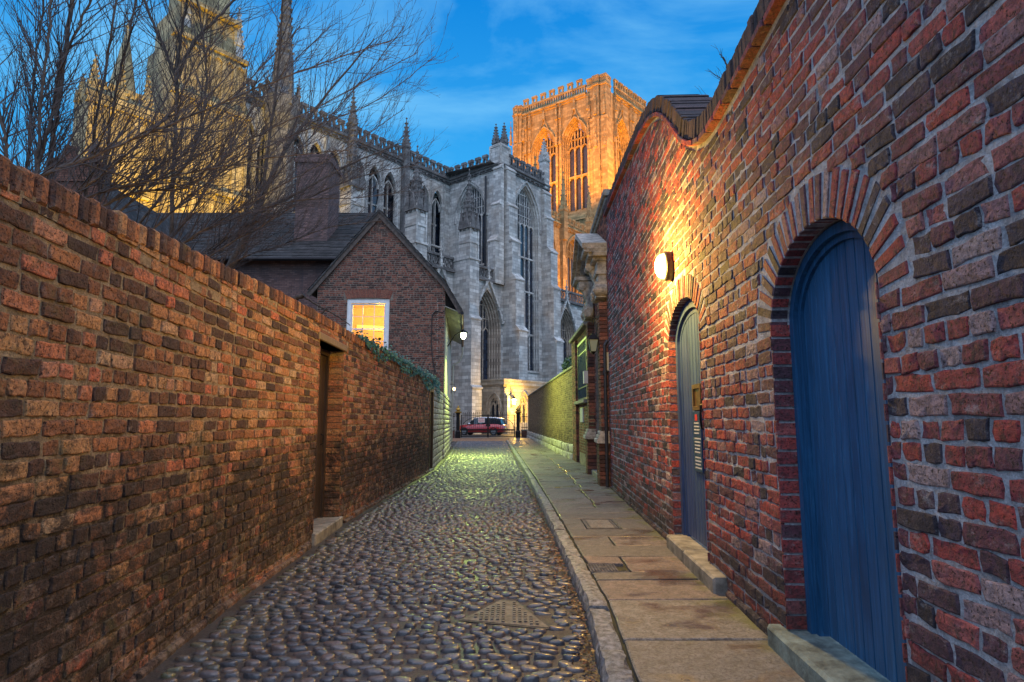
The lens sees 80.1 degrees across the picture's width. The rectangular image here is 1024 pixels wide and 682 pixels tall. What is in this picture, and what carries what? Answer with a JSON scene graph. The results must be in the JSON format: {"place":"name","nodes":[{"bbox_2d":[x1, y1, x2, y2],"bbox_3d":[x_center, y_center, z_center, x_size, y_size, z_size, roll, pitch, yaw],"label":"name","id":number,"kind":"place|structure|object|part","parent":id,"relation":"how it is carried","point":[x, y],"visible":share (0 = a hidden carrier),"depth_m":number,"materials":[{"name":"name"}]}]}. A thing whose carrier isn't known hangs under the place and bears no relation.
{"place":"outdoors","nodes":[
{"label":"outdoors","id":0,"kind":"place"},
{"bbox_2d":[46,145,194,249],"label":"chimney house","id":1,"kind":"structure","parent":0,"point":[161,227],"depth_m":23.32,"materials":[{"name":"tile"}]},
{"bbox_2d":[160,154,374,309],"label":"tiled house","id":2,"kind":"structure","parent":0,"point":[303,265],"depth_m":29.74,"materials":[{"name":"tile"}]},
{"bbox_2d":[265,275,349,324],"bbox_3d":[-4.803,0.805,12.915,2.542,4.727,0.548,1,-7,-6],"label":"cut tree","id":3,"kind":"object","parent":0,"point":[300,296],"visible":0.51,"depth_m":13.23,"materials":[{"name":"brown plant"}]},
{"bbox_2d":[136,441,600,681],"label":"road","id":4,"kind":"structure","parent":0,"point":[397,586],"depth_m":5.04,"materials":[{"name":"grey stone"}]},
{"bbox_2d":[459,599,552,630],"bbox_3d":[0.031,2.127,4.756,0.723,0.041,0.602,-2,-8,16],"label":"manhole cover","id":5,"kind":"object","parent":4,"relation":"on","point":[512,613],"visible":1,"depth_m":4.63,"materials":[{"name":"metal"}]},
{"bbox_2d":[526,489,599,681],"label":"leaf litter","id":6,"kind":"object","parent":4,"relation":"on","point":[587,668],"visible":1,"depth_m":4.70,"materials":[{"name":"brown plant"}]},
{"bbox_2d":[0,0,758,192],"label":"sky","id":7,"kind":"structure","parent":0,"point":[510,52],"materials":[{"name":"blue"}]},
{"bbox_2d":[452,438,507,441],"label":"paved strip","id":8,"kind":"object","parent":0,"point":[479,439],"visible":0.14,"depth_m":46.55,"materials":[{"name":"stone"}]},
{"bbox_2d":[461,433,514,437],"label":"forecourt","id":9,"kind":"structure","parent":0,"point":[482,434],"depth_m":58.58,"materials":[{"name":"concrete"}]},
{"bbox_2d":[244,0,584,433],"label":"cathedral","id":10,"kind":"structure","parent":9,"relation":"on","point":[480,238],"depth_m":72.93,"materials":[{"name":"stone"}]},
{"bbox_2d":[454,181,487,265],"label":"window","id":11,"kind":"structure","parent":10,"relation":"in","point":[478,197],"depth_m":77.52,"materials":[{"name":"grey glass"}]},
{"bbox_2d":[479,287,500,379],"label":"window","id":12,"kind":"structure","parent":10,"relation":"in","point":[490,322],"depth_m":72.12,"materials":[{"name":"grey glass"}]},
{"bbox_2d":[516,181,540,373],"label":"window","id":13,"kind":"structure","parent":10,"relation":"in","point":[529,227],"depth_m":78.82,"materials":[{"name":"grey glass"}]},
{"bbox_2d":[561,307,574,364],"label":"window","id":14,"kind":"structure","parent":10,"relation":"in","point":[567,329],"depth_m":84.79,"materials":[{"name":"black glass"}]},
{"bbox_2d":[455,406,461,437],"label":"gate post","id":15,"kind":"object","parent":9,"relation":"on","point":[458,412],"visible":0.96,"depth_m":50.39,"materials":[{"name":"black metal"}]},
{"bbox_2d":[461,412,487,436],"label":"gate leaf","id":16,"kind":"object","parent":15,"relation":"attached to","point":[476,432],"visible":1,"depth_m":50.46,"materials":[{"name":"black metal"}]},
{"bbox_2d":[460,417,507,435],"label":"parked car","id":17,"kind":"object","parent":9,"relation":"on","point":[482,425],"visible":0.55,"depth_m":59.10,"materials":[{"name":"red paint"}]},
{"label":"windows","id":18,"kind":"part","parent":17,"relation":"part of","materials":[{"name":"black glass"}]},
{"bbox_2d":[480,378,546,433],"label":"stone lodge","id":19,"kind":"structure","parent":9,"relation":"on","point":[497,396],"depth_m":66.98,"materials":[{"name":"beige stone"}]},
{"bbox_2d":[486,392,501,416],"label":"window","id":20,"kind":"structure","parent":19,"relation":"in","point":[494,406],"depth_m":66.75,"materials":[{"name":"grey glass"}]},
{"bbox_2d":[510,393,515,405],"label":"hanging lantern","id":21,"kind":"object","parent":19,"relation":"attached to","point":[514,400],"visible":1,"depth_m":66.02,"materials":[{"name":"white glass"}]},
{"bbox_2d":[517,391,527,422],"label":"window","id":22,"kind":"structure","parent":19,"relation":"in","point":[522,406],"depth_m":68.35,"materials":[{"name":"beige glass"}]},
{"bbox_2d":[514,406,521,437],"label":"gate post","id":23,"kind":"object","parent":9,"relation":"on","point":[517,431],"visible":0.98,"depth_m":50.39,"materials":[{"name":"black metal"}]},
{"bbox_2d":[488,412,514,436],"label":"gate leaf","id":24,"kind":"object","parent":23,"relation":"attached to","point":[498,432],"visible":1,"depth_m":50.46,"materials":[{"name":"black metal"}]},
{"bbox_2d":[521,413,527,437],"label":"railing","id":25,"kind":"object","parent":9,"relation":"on","point":[524,434],"visible":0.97,"depth_m":50.28,"materials":[{"name":"metal"}]},
{"bbox_2d":[509,72,645,303],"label":"bell tower","id":26,"kind":"structure","parent":0,"point":[585,162],"depth_m":120.70,"materials":[{"name":"stone"}]},
{"bbox_2d":[531,102,555,214],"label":"window","id":27,"kind":"structure","parent":26,"relation":"in","point":[549,137],"depth_m":124.94,"materials":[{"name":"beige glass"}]},
{"bbox_2d":[566,235,580,302],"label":"window","id":28,"kind":"structure","parent":26,"relation":"in","point":[570,246],"depth_m":100.42,"materials":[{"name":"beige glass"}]},
{"bbox_2d":[561,98,587,219],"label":"window","id":29,"kind":"structure","parent":26,"relation":"in","point":[575,161],"depth_m":120.98,"materials":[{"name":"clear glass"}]},
{"bbox_2d":[613,93,629,167],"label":"window","id":30,"kind":"structure","parent":26,"relation":"in","point":[622,145],"depth_m":122.32,"materials":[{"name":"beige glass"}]},
{"bbox_2d":[508,438,804,681],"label":"pavement","id":31,"kind":"structure","parent":0,"point":[674,618],"depth_m":4.81,"materials":[{"name":"stone"}]},
{"bbox_2d":[581,519,621,528],"bbox_3d":[1.200,2.498,8.298,0.440,0.033,0.800,0,-7,0],"label":"inspection cover","id":32,"kind":"object","parent":31,"relation":"on","point":[600,523],"visible":0.77,"depth_m":8.24,"materials":[{"name":"metal"}]},
{"bbox_2d":[587,564,617,573],"bbox_3d":[0.868,2.180,5.839,0.265,0.033,0.300,0,-7,0],"label":"meter cover","id":33,"kind":"object","parent":31,"relation":"on","point":[601,567],"visible":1,"depth_m":5.83,"materials":[{"name":"grey metal"}]},
{"bbox_2d":[603,0,1023,681],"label":"boundary wall","id":34,"kind":"structure","parent":31,"relation":"on","point":[823,330],"depth_m":3.27,"materials":[{"name":"red brick"}]},
{"bbox_2d":[655,251,673,280],"bbox_3d":[1.711,-0.844,6.888,0.189,0.340,0.241,0,-7,0],"label":"wall lamp","id":35,"kind":"object","parent":34,"relation":"attached to","point":[664,266],"visible":1,"depth_m":6.81,"materials":[{"name":"white glass"}]},
{"bbox_2d":[675,299,708,546],"bbox_3d":[1.897,0.818,6.303,0.141,2.523,1.376,0,-7,2],"label":"door","id":36,"kind":"structure","parent":34,"relation":"in","point":[687,347],"depth_m":6.59,"materials":[{"name":"blue wood"}]},
{"bbox_2d":[692,411,704,472],"bbox_3d":[1.891,1.018,6.176,0.029,0.605,0.320,0,-7,2],"label":"notice board","id":37,"kind":"object","parent":34,"relation":"attached to","point":[698,439],"visible":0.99,"depth_m":6.14,"materials":[{"name":"white"}]},
{"bbox_2d":[789,221,906,681],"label":"door","id":38,"kind":"structure","parent":34,"relation":"in","point":[852,596],"depth_m":3.36,"materials":[{"name":"blue paint"}]},
{"bbox_3d":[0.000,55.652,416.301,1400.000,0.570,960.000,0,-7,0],"label":"ground","id":39,"kind":"structure","parent":0,"visible":0},
{"bbox_2d":[0,0,177,208],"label":"bare tree","id":40,"kind":"object","parent":39,"relation":"on","point":[56,92],"visible":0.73,"depth_m":6.53,"materials":[{"name":"brown plant"}]},
{"bbox_2d":[71,0,251,212],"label":"floodlit gable","id":41,"kind":"structure","parent":39,"relation":"on","point":[234,36],"depth_m":54.40,"materials":[{"name":"stone"}]},
{"bbox_2d":[102,0,286,237],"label":"bare tree","id":42,"kind":"object","parent":39,"relation":"on","point":[172,68],"visible":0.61,"depth_m":9.45,"materials":[{"name":"brown plant"}]},
{"bbox_2d":[0,154,434,681],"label":"garden wall","id":43,"kind":"structure","parent":39,"relation":"on","point":[193,443],"depth_m":3.71,"materials":[{"name":"orange brick"}]},
{"bbox_2d":[313,348,329,518],"bbox_3d":[-2.693,1.246,8.178,0.098,2.365,1.291,0,-7,-2],"label":"door","id":44,"kind":"structure","parent":43,"relation":"in","point":[324,359],"depth_m":8.65,"materials":[{"name":"brown wood"}]},
{"bbox_2d":[350,330,440,400],"bbox_3d":[-2.603,0.904,15.227,0.574,0.931,11.208,0,-7,0],"label":"ivy","id":45,"kind":"object","parent":43,"relation":"attached to","point":[419,370],"visible":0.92,"depth_m":13.30,"materials":[{"name":"green plant"}]},
{"bbox_2d":[429,389,433,469],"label":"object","id":46,"kind":"structure","parent":43,"relation":"in","point":[431,413],"depth_m":18.46,"materials":[{"name":"black metal"}]},
{"bbox_2d":[38,0,457,283],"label":"bare tree","id":47,"kind":"object","parent":39,"relation":"on","point":[148,181],"visible":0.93,"depth_m":7.27,"materials":[{"name":"brown plant"}]},
{"bbox_2d":[208,0,422,269],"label":"bare tree","id":48,"kind":"object","parent":39,"relation":"on","point":[291,141],"visible":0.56,"depth_m":12.15,"materials":[{"name":"brown plant"}]},
{"bbox_2d":[306,209,463,458],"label":"gabled house","id":49,"kind":"structure","parent":39,"relation":"on","point":[387,283],"depth_m":24.48,"materials":[{"name":"brick"}]},
{"bbox_2d":[346,299,389,348],"bbox_3d":[-5.750,-0.539,24.300,1.800,2.300,0.220,0,-7,0],"label":"window","id":50,"kind":"structure","parent":49,"relation":"in","point":[350,302],"depth_m":24.40,"materials":[{"name":"white paint"}]},
{"bbox_2d":[447,330,467,345],"bbox_3d":[-2.435,-0.137,27.242,0.931,0.785,0.390,0,-7,0],"label":"street lamp","id":51,"kind":"object","parent":49,"relation":"attached to","point":[463,333],"visible":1,"depth_m":27.19,"materials":[{"name":"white metal"}]},
{"bbox_2d":[433,387,443,467],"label":"rubble wall","id":52,"kind":"structure","parent":39,"relation":"on","point":[438,434],"depth_m":20.70,"materials":[{"name":"stone"}]},
{"bbox_2d":[527,366,573,458],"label":"lane wall","id":53,"kind":"structure","parent":39,"relation":"on","point":[550,409],"depth_m":28.66,"materials":[{"name":"brick"}]},
{"bbox_2d":[561,355,571,373],"bbox_3d":[2.455,2.576,24.175,0.990,4.096,1.460,0,-7,0],"label":"shrub","id":54,"kind":"object","parent":39,"relation":"on","point":[564,366],"visible":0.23,"depth_m":24.19,"materials":[{"name":"green plant"}]},
{"bbox_2d":[506,440,634,681],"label":"kerb","id":55,"kind":"structure","parent":39,"relation":"on","point":[612,664],"depth_m":4.74,"materials":[{"name":"grey stone"}]},
{"bbox_2d":[569,321,590,466],"bbox_3d":[2.385,1.915,19.728,0.630,4.460,4.481,0,-7,0],"label":"window wall","id":56,"kind":"structure","parent":39,"relation":"on","point":[577,340],"depth_m":20.25,"materials":[{"name":"wood"}]},
{"bbox_2d":[580,408,583,421],"bbox_3d":[2.215,2.345,19.309,0.040,0.460,0.700,0,-7,0],"label":"wall plaque","id":57,"kind":"object","parent":56,"relation":"attached to","point":[581,414],"depth_m":19.13,"materials":[{"name":"grey plastic"}]},
{"bbox_2d":[577,336,587,400],"bbox_3d":[2.331,0.937,19.340,0.230,1.900,2.420,0,-7,0],"label":"window","id":58,"kind":"structure","parent":56,"relation":"in","point":[581,347],"depth_m":19.65,"materials":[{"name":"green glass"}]},
{"bbox_2d":[571,189,611,486],"bbox_3d":[3.672,0.255,15.306,4.259,6.620,4.994,0,-7,0],"label":"brick porch","id":59,"kind":"object","parent":39,"relation":"on","point":[589,278],"visible":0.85,"depth_m":13.89,"materials":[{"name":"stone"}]},
{"bbox_2d":[587,318,598,354],"bbox_3d":[1.827,-0.112,13.707,0.252,0.841,0.239,0,-7,0],"label":"wall lantern","id":60,"kind":"object","parent":59,"relation":"attached to","point":[592,339],"depth_m":13.60,"materials":[{"name":"black glass"}]},
{"bbox_2d":[696,45,727,92],"bbox_3d":[3.334,-1.061,9.197,0.950,7.467,0.418,0,-7,-3],"label":"bare tree","id":61,"kind":"object","parent":39,"relation":"on","point":[722,57],"visible":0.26,"depth_m":9.63,"materials":[{"name":"brown plant"}]}
]}

